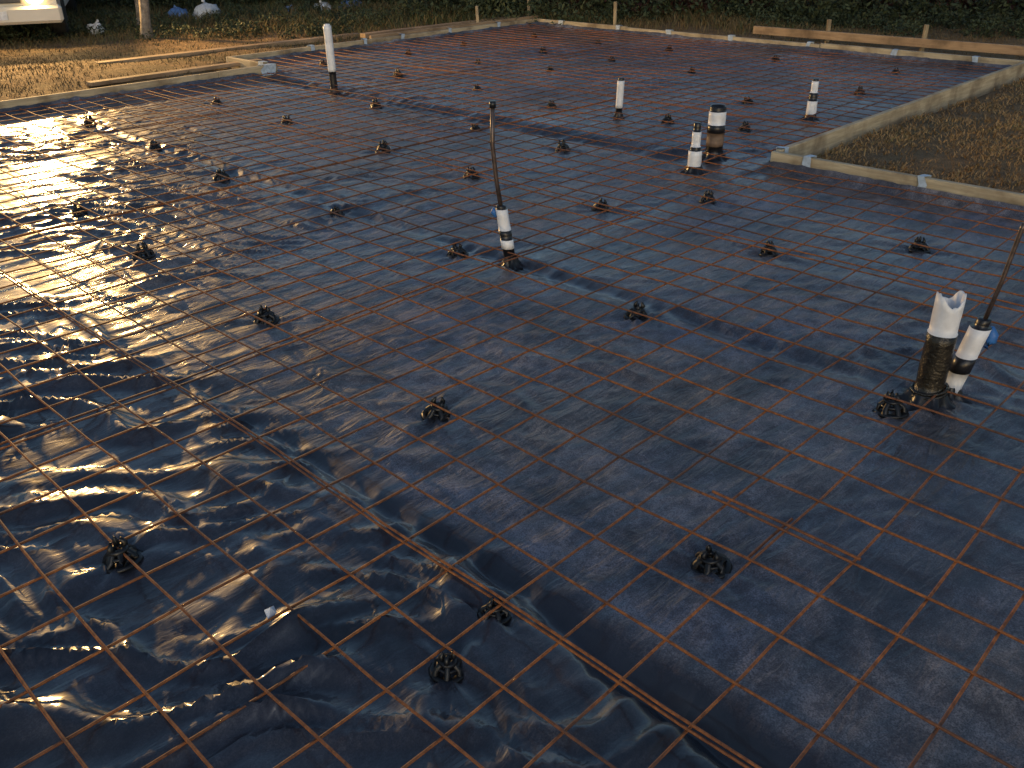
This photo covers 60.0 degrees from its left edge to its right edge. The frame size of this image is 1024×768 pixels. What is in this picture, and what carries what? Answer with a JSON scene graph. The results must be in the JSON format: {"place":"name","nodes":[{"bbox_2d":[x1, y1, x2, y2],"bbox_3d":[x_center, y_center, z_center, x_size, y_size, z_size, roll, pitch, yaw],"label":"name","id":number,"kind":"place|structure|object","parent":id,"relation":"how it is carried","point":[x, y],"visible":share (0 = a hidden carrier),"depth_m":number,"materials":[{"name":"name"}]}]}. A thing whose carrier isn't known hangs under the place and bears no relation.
{"place":"outdoors","nodes":[
{"label":"outdoors","id":0,"kind":"place"},
{"bbox_2d":[0,1,1023,192],"bbox_3d":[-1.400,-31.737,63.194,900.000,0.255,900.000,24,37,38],"label":"ground","id":1,"kind":"structure","parent":0,"point":[114,69],"depth_m":9.83,"materials":[{"name":"brown soil"}]},
{"bbox_2d":[0,0,77,36],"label":"pickup truck","id":2,"kind":"object","parent":1,"relation":"on","point":[53,13],"visible":0.91,"depth_m":12.00,"materials":[{"name":"white paint"}]},
{"bbox_2d":[86,19,104,34],"bbox_3d":[-6.251,-5.351,13.307,0.256,0.217,0.287,-16,31,-26],"label":"plastic bag","id":3,"kind":"object","parent":1,"relation":"on","point":[95,24],"visible":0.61,"depth_m":13.24,"materials":[{"name":"white plastic"}]},
{"bbox_2d":[134,0,139,25],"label":"young tree","id":4,"kind":"object","parent":1,"relation":"on","point":[137,10],"visible":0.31,"depth_m":13.85,"materials":[{"name":"brown plant"}]},
{"bbox_2d":[139,0,153,38],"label":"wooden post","id":5,"kind":"object","parent":1,"relation":"on","point":[145,19],"visible":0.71,"depth_m":12.61,"materials":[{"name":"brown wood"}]},
{"bbox_2d":[86,59,262,86],"bbox_3d":[-3.736,-3.518,9.987,0.120,0.040,2.100,23,36,37],"label":"timber plank","id":6,"kind":"object","parent":1,"relation":"on","point":[156,74],"visible":0.8,"depth_m":9.80,"materials":[{"name":"beige wood"}]},
{"bbox_2d":[167,5,188,17],"bbox_3d":[-5.669,-6.279,14.997,0.384,0.255,0.412,9,29,17],"label":"plastic bag","id":7,"kind":"object","parent":1,"relation":"on","point":[174,8],"visible":0.45,"depth_m":14.91,"materials":[{"name":"blue plastic"}]},
{"bbox_2d":[192,0,220,19],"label":"plastic bag","id":8,"kind":"object","parent":1,"relation":"on","point":[200,8],"visible":0.46,"depth_m":14.89,"materials":[{"name":"white plastic"}]},
{"bbox_2d":[94,33,359,63],"bbox_3d":[-3.610,-4.461,11.784,3.800,0.055,0.150,-25,37,-38],"label":"timber plank","id":9,"kind":"object","parent":1,"relation":"on","point":[248,46],"visible":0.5,"depth_m":11.66,"materials":[{"name":"beige wood"}]},
{"bbox_2d":[314,0,330,8],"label":"plastic bag","id":10,"kind":"object","parent":1,"relation":"on","point":[325,3],"visible":0.3,"depth_m":15.73,"materials":[{"name":"white plastic"}]},
{"bbox_2d":[338,0,361,7],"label":"plastic bag","id":11,"kind":"object","parent":1,"relation":"on","point":[347,3],"visible":0.16,"depth_m":15.87,"materials":[{"name":"plastic"}]},
{"bbox_2d":[360,17,509,37],"bbox_3d":[-1.027,-5.466,13.543,0.130,0.060,3.100,24,37,39],"label":"timber plank","id":12,"kind":"object","parent":1,"relation":"on","point":[365,35],"visible":0.44,"depth_m":13.17,"materials":[{"name":"brown wood"}]},
{"bbox_2d":[475,6,478,21],"bbox_3d":[-0.522,-5.515,13.516,0.044,0.460,0.044,-1,31,3],"label":"wooden stake","id":13,"kind":"object","parent":1,"relation":"on","point":[477,13],"visible":0.48,"depth_m":13.44,"materials":[{"name":"beige wood"}]},
{"bbox_2d":[0,21,1023,767],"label":"polythene sheet","id":14,"kind":"object","parent":1,"relation":"on","point":[560,685],"visible":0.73,"depth_m":3.00,"materials":[{"name":"black plastic"}]},
{"bbox_2d":[72,203,86,215],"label":"rebar chair","id":15,"kind":"object","parent":14,"relation":"on","point":[76,208],"visible":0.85,"depth_m":5.43,"materials":[{"name":"black plastic"}]},
{"bbox_2d":[82,114,94,126],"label":"rebar chair","id":16,"kind":"object","parent":14,"relation":"on","point":[87,122],"visible":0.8,"depth_m":7.81,"materials":[{"name":"black plastic"}]},
{"bbox_2d":[101,536,143,573],"bbox_3d":[-1.087,0.462,2.451,0.116,0.080,0.119,-14,24,-12],"label":"rebar chair","id":17,"kind":"object","parent":14,"relation":"on","point":[110,559],"visible":0.96,"depth_m":2.43,"materials":[{"name":"black plastic"}]},
{"bbox_2d":[131,241,155,259],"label":"rebar chair","id":18,"kind":"object","parent":14,"relation":"on","point":[148,253],"visible":0.85,"depth_m":4.67,"materials":[{"name":"black plastic"}]},
{"bbox_2d":[149,140,161,150],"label":"rebar chair","id":19,"kind":"object","parent":14,"relation":"on","point":[156,146],"visible":0.63,"depth_m":6.94,"materials":[{"name":"black plastic"}]},
{"bbox_2d":[211,97,221,104],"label":"rebar chair","id":20,"kind":"object","parent":14,"relation":"on","point":[217,101],"visible":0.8,"depth_m":8.57,"materials":[{"name":"black plastic"}]},
{"bbox_2d":[213,168,230,181],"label":"rebar chair","id":21,"kind":"object","parent":14,"relation":"on","point":[220,172],"visible":0.84,"depth_m":6.05,"materials":[{"name":"black plastic"}]},
{"bbox_2d":[252,305,279,325],"bbox_3d":[-1.105,-0.310,3.955,0.126,0.081,0.123,-20,36,-20],"label":"rebar chair","id":22,"kind":"object","parent":14,"relation":"on","point":[266,314],"visible":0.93,"depth_m":3.94,"materials":[{"name":"black plastic"}]},
{"bbox_2d":[264,606,276,618],"bbox_3d":[-0.609,0.576,2.240,0.024,0.024,0.040,17,33,30],"label":"paper scrap","id":23,"kind":"object","parent":14,"relation":"on","point":[270,612],"visible":1,"depth_m":2.24,"materials":[{"name":"white paper"}]},
{"bbox_2d":[281,115,293,124],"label":"rebar chair","id":24,"kind":"object","parent":14,"relation":"on","point":[286,118],"visible":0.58,"depth_m":7.71,"materials":[{"name":"black plastic"}]},
{"bbox_2d":[323,24,343,95],"bbox_3d":[-1.837,-3.292,9.030,0.182,0.697,0.182,11,30,22],"label":"plumbing stub pipe","id":25,"kind":"object","parent":14,"relation":"on","point":[329,46],"visible":0.91,"depth_m":8.98,"materials":[{"name":"white plastic"}]},
{"bbox_2d":[329,206,344,216],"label":"rebar chair","id":26,"kind":"object","parent":14,"relation":"on","point":[337,209],"visible":0.59,"depth_m":5.37,"materials":[{"name":"black plastic"}]},
{"bbox_2d":[369,99,382,108],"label":"rebar chair","id":27,"kind":"object","parent":14,"relation":"on","point":[373,105],"visible":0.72,"depth_m":8.26,"materials":[{"name":"black plastic"}]},
{"bbox_2d":[375,140,389,152],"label":"rebar chair","id":28,"kind":"object","parent":14,"relation":"on","point":[383,146],"visible":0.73,"depth_m":6.73,"materials":[{"name":"black plastic"}]},
{"bbox_2d":[393,68,403,77],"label":"rebar chair","id":29,"kind":"object","parent":14,"relation":"on","point":[399,71],"visible":0.72,"depth_m":9.85,"materials":[{"name":"black plastic"}]},
{"bbox_2d":[421,396,449,422],"bbox_3d":[-0.265,0.086,3.187,0.122,0.085,0.119,20,30,19],"label":"rebar chair","id":30,"kind":"object","parent":14,"relation":"on","point":[430,411],"visible":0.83,"depth_m":3.17,"materials":[{"name":"black plastic"}]},
{"bbox_2d":[428,650,463,682],"bbox_3d":[-0.153,0.662,2.111,0.092,0.064,0.094,10,28,13],"label":"rebar chair","id":31,"kind":"object","parent":14,"relation":"on","point":[438,664],"visible":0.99,"depth_m":2.10,"materials":[{"name":"black plastic"}]},
{"bbox_2d":[447,243,468,257],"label":"rebar chair","id":32,"kind":"object","parent":14,"relation":"on","point":[458,249],"visible":0.84,"depth_m":4.70,"materials":[{"name":"black plastic"}]},
{"bbox_2d":[463,167,479,178],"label":"rebar chair","id":33,"kind":"object","parent":14,"relation":"on","point":[471,172],"visible":0.69,"depth_m":6.06,"materials":[{"name":"black plastic"}]},
{"bbox_2d":[471,125,480,130],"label":"rebar chair","id":34,"kind":"object","parent":14,"relation":"on","point":[474,127],"visible":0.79,"depth_m":7.40,"materials":[{"name":"black plastic"}]},
{"bbox_2d":[477,597,511,623],"bbox_3d":[-0.043,0.570,2.259,0.092,0.049,0.089,-9,24,-30],"label":"rebar chair","id":35,"kind":"object","parent":14,"relation":"on","point":[498,613],"visible":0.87,"depth_m":2.25,"materials":[{"name":"black plastic"}]},
{"bbox_2d":[489,100,522,270],"bbox_3d":[-0.020,-0.976,4.425,0.171,0.845,0.150,8,29,16],"label":"water supply pipe","id":36,"kind":"object","parent":14,"relation":"on","point":[500,213],"visible":0.9,"depth_m":4.47,"materials":[{"name":"white plastic"}]},
{"bbox_2d":[0,24,1023,767],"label":"welded wire","id":37,"kind":"object","parent":14,"relation":"on","point":[500,604],"visible":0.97,"depth_m":3.98,"materials":[{"name":"brown metal"}]},
{"bbox_2d":[547,100,557,108],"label":"rebar chair","id":38,"kind":"object","parent":14,"relation":"on","point":[550,104],"visible":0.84,"depth_m":8.17,"materials":[{"name":"black plastic"}]},
{"bbox_2d":[555,139,570,152],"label":"rebar chair","id":39,"kind":"object","parent":14,"relation":"on","point":[563,145],"visible":0.82,"depth_m":6.66,"materials":[{"name":"black plastic"}]},
{"bbox_2d":[591,198,609,211],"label":"rebar chair","id":40,"kind":"object","parent":14,"relation":"on","point":[601,206],"visible":0.71,"depth_m":5.36,"materials":[{"name":"black plastic"}]},
{"bbox_2d":[610,77,624,118],"bbox_3d":[0.933,-2.475,7.705,0.142,0.359,0.141,24,37,38],"label":"plumbing stub pipe","id":41,"kind":"object","parent":14,"relation":"on","point":[620,93],"visible":0.93,"depth_m":7.68,"materials":[{"name":"white plastic"}]},
{"bbox_2d":[624,301,647,320],"bbox_3d":[0.557,-0.326,3.925,0.115,0.081,0.118,7,27,4],"label":"rebar chair","id":42,"kind":"object","parent":14,"relation":"on","point":[636,307],"visible":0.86,"depth_m":3.91,"materials":[{"name":"black plastic"}]},
{"bbox_2d":[660,114,673,123],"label":"rebar chair","id":43,"kind":"object","parent":14,"relation":"on","point":[668,117],"visible":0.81,"depth_m":7.53,"materials":[{"name":"black plastic"}]},
{"bbox_2d":[680,122,707,175],"bbox_3d":[1.251,-1.602,6.053,0.231,0.359,0.229,24,37,38],"label":"plumbing stub pipe","id":44,"kind":"object","parent":14,"relation":"on","point":[695,156],"visible":0.96,"depth_m":6.04,"materials":[{"name":"white plastic"}]},
{"bbox_2d":[699,190,716,203],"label":"rebar chair","id":45,"kind":"object","parent":14,"relation":"on","point":[702,199],"visible":0.78,"depth_m":5.49,"materials":[{"name":"black plastic"}]},
{"bbox_2d":[690,545,732,578],"bbox_3d":[0.549,0.481,2.453,0.121,0.066,0.118,0,32,13],"label":"rebar chair","id":46,"kind":"object","parent":14,"relation":"on","point":[721,562],"visible":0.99,"depth_m":2.44,"materials":[{"name":"black plastic"}]},
{"bbox_2d":[702,104,728,162],"bbox_3d":[1.478,-1.819,6.432,0.302,0.389,0.297,-7,29,-12],"label":"drain pipe","id":47,"kind":"object","parent":14,"relation":"on","point":[716,129],"visible":0.95,"depth_m":6.38,"materials":[{"name":"plastic"}]},
{"bbox_2d":[738,121,751,131],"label":"rebar chair","id":48,"kind":"object","parent":14,"relation":"on","point":[745,124],"visible":0.77,"depth_m":7.23,"materials":[{"name":"black plastic"}]},
{"bbox_2d":[742,96,753,104],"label":"rebar chair","id":49,"kind":"object","parent":14,"relation":"on","point":[749,100],"visible":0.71,"depth_m":8.25,"materials":[{"name":"black plastic"}]},
{"bbox_2d":[758,240,778,256],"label":"rebar chair","id":50,"kind":"object","parent":14,"relation":"on","point":[773,253],"visible":0.82,"depth_m":4.64,"materials":[{"name":"black plastic"}]},
{"bbox_2d":[798,78,820,121],"bbox_3d":[2.570,-2.423,7.577,0.200,0.359,0.202,24,37,38],"label":"plumbing stub pipe","id":51,"kind":"object","parent":14,"relation":"on","point":[812,102],"visible":0.89,"depth_m":7.55,"materials":[{"name":"white plastic"}]},
{"bbox_2d":[854,86,865,94],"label":"rebar chair","id":52,"kind":"object","parent":14,"relation":"on","point":[859,87],"visible":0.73,"depth_m":8.62,"materials":[{"name":"black plastic"}]},
{"bbox_2d":[872,389,908,418],"bbox_3d":[1.362,0.067,3.180,0.122,0.087,0.125,1,21,7],"label":"rebar chair","id":53,"kind":"object","parent":14,"relation":"on","point":[885,404],"visible":0.95,"depth_m":3.16,"materials":[{"name":"black plastic"}]},
{"bbox_2d":[907,236,929,252],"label":"rebar chair","id":54,"kind":"object","parent":14,"relation":"on","point":[917,248],"visible":0.81,"depth_m":4.66,"materials":[{"name":"black plastic"}]},
{"bbox_2d":[894,291,966,414],"bbox_3d":[1.525,-0.123,3.173,0.308,0.460,0.301,24,37,38],"label":"drain pipe","id":55,"kind":"object","parent":14,"relation":"on","point":[937,354],"visible":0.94,"depth_m":3.13,"materials":[{"name":"white plastic"},{"name":"black plastic wrap"}]},
{"bbox_2d":[946,222,1023,403],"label":"water supply pipe","id":56,"kind":"object","parent":14,"relation":"on","point":[980,331],"visible":0.75,"depth_m":3.17,"materials":[{"name":"white plastic"}]},
{"bbox_2d":[0,15,1023,205],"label":"timber formwork","id":57,"kind":"object","parent":1,"relation":"on","point":[804,152],"visible":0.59,"depth_m":8.53,"materials":[{"name":"beige wood"}]},
{"bbox_2d":[0,0,1023,43],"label":"weeds","id":58,"kind":"object","parent":1,"relation":"on","point":[894,26],"visible":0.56,"depth_m":13.10,"materials":[{"name":"green plant"}]},
{"bbox_2d":[75,0,1023,30],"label":"hedge","id":59,"kind":"object","parent":1,"relation":"on","point":[608,6],"visible":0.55,"depth_m":13.80,"materials":[{"name":"green plant"}]},
{"bbox_2d":[613,1,616,24],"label":"wooden stake","id":60,"kind":"object","parent":1,"relation":"on","point":[615,14],"visible":0.58,"depth_m":13.16,"materials":[{"name":"beige wood"}]},
{"bbox_2d":[545,0,1023,14],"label":"brushwood","id":61,"kind":"object","parent":1,"relation":"on","point":[688,3],"visible":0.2,"depth_m":14.30,"materials":[{"name":"green plant"}]},
{"bbox_2d":[825,19,831,42],"bbox_3d":[4.118,-4.530,11.582,0.044,0.430,0.044,-9,29,-10],"label":"wooden stake","id":62,"kind":"object","parent":1,"relation":"on","point":[828,26],"visible":0.44,"depth_m":11.50,"materials":[{"name":"beige wood"}]},
{"bbox_2d":[753,26,1023,55],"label":"timber plank","id":63,"kind":"object","parent":1,"relation":"on","point":[921,42],"visible":1,"depth_m":10.90,"materials":[{"name":"brown wood"}]},
{"bbox_2d":[919,24,928,51],"bbox_3d":[4.999,-4.131,10.789,0.044,0.450,0.044,-4,27,-9],"label":"wooden stake","id":64,"kind":"object","parent":1,"relation":"on","point":[925,32],"visible":0.56,"depth_m":10.72,"materials":[{"name":"beige wood"}]},
{"bbox_2d":[0,0,1023,98],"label":"grass","id":65,"kind":"structure","parent":0,"point":[720,21],"depth_m":13.55,"materials":[{"name":"green plant"}]},
{"bbox_2d":[816,77,1023,193],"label":"dry grass","id":66,"kind":"structure","parent":0,"point":[967,120],"depth_m":6.69,"materials":[{"name":"brown plant"}]}
]}

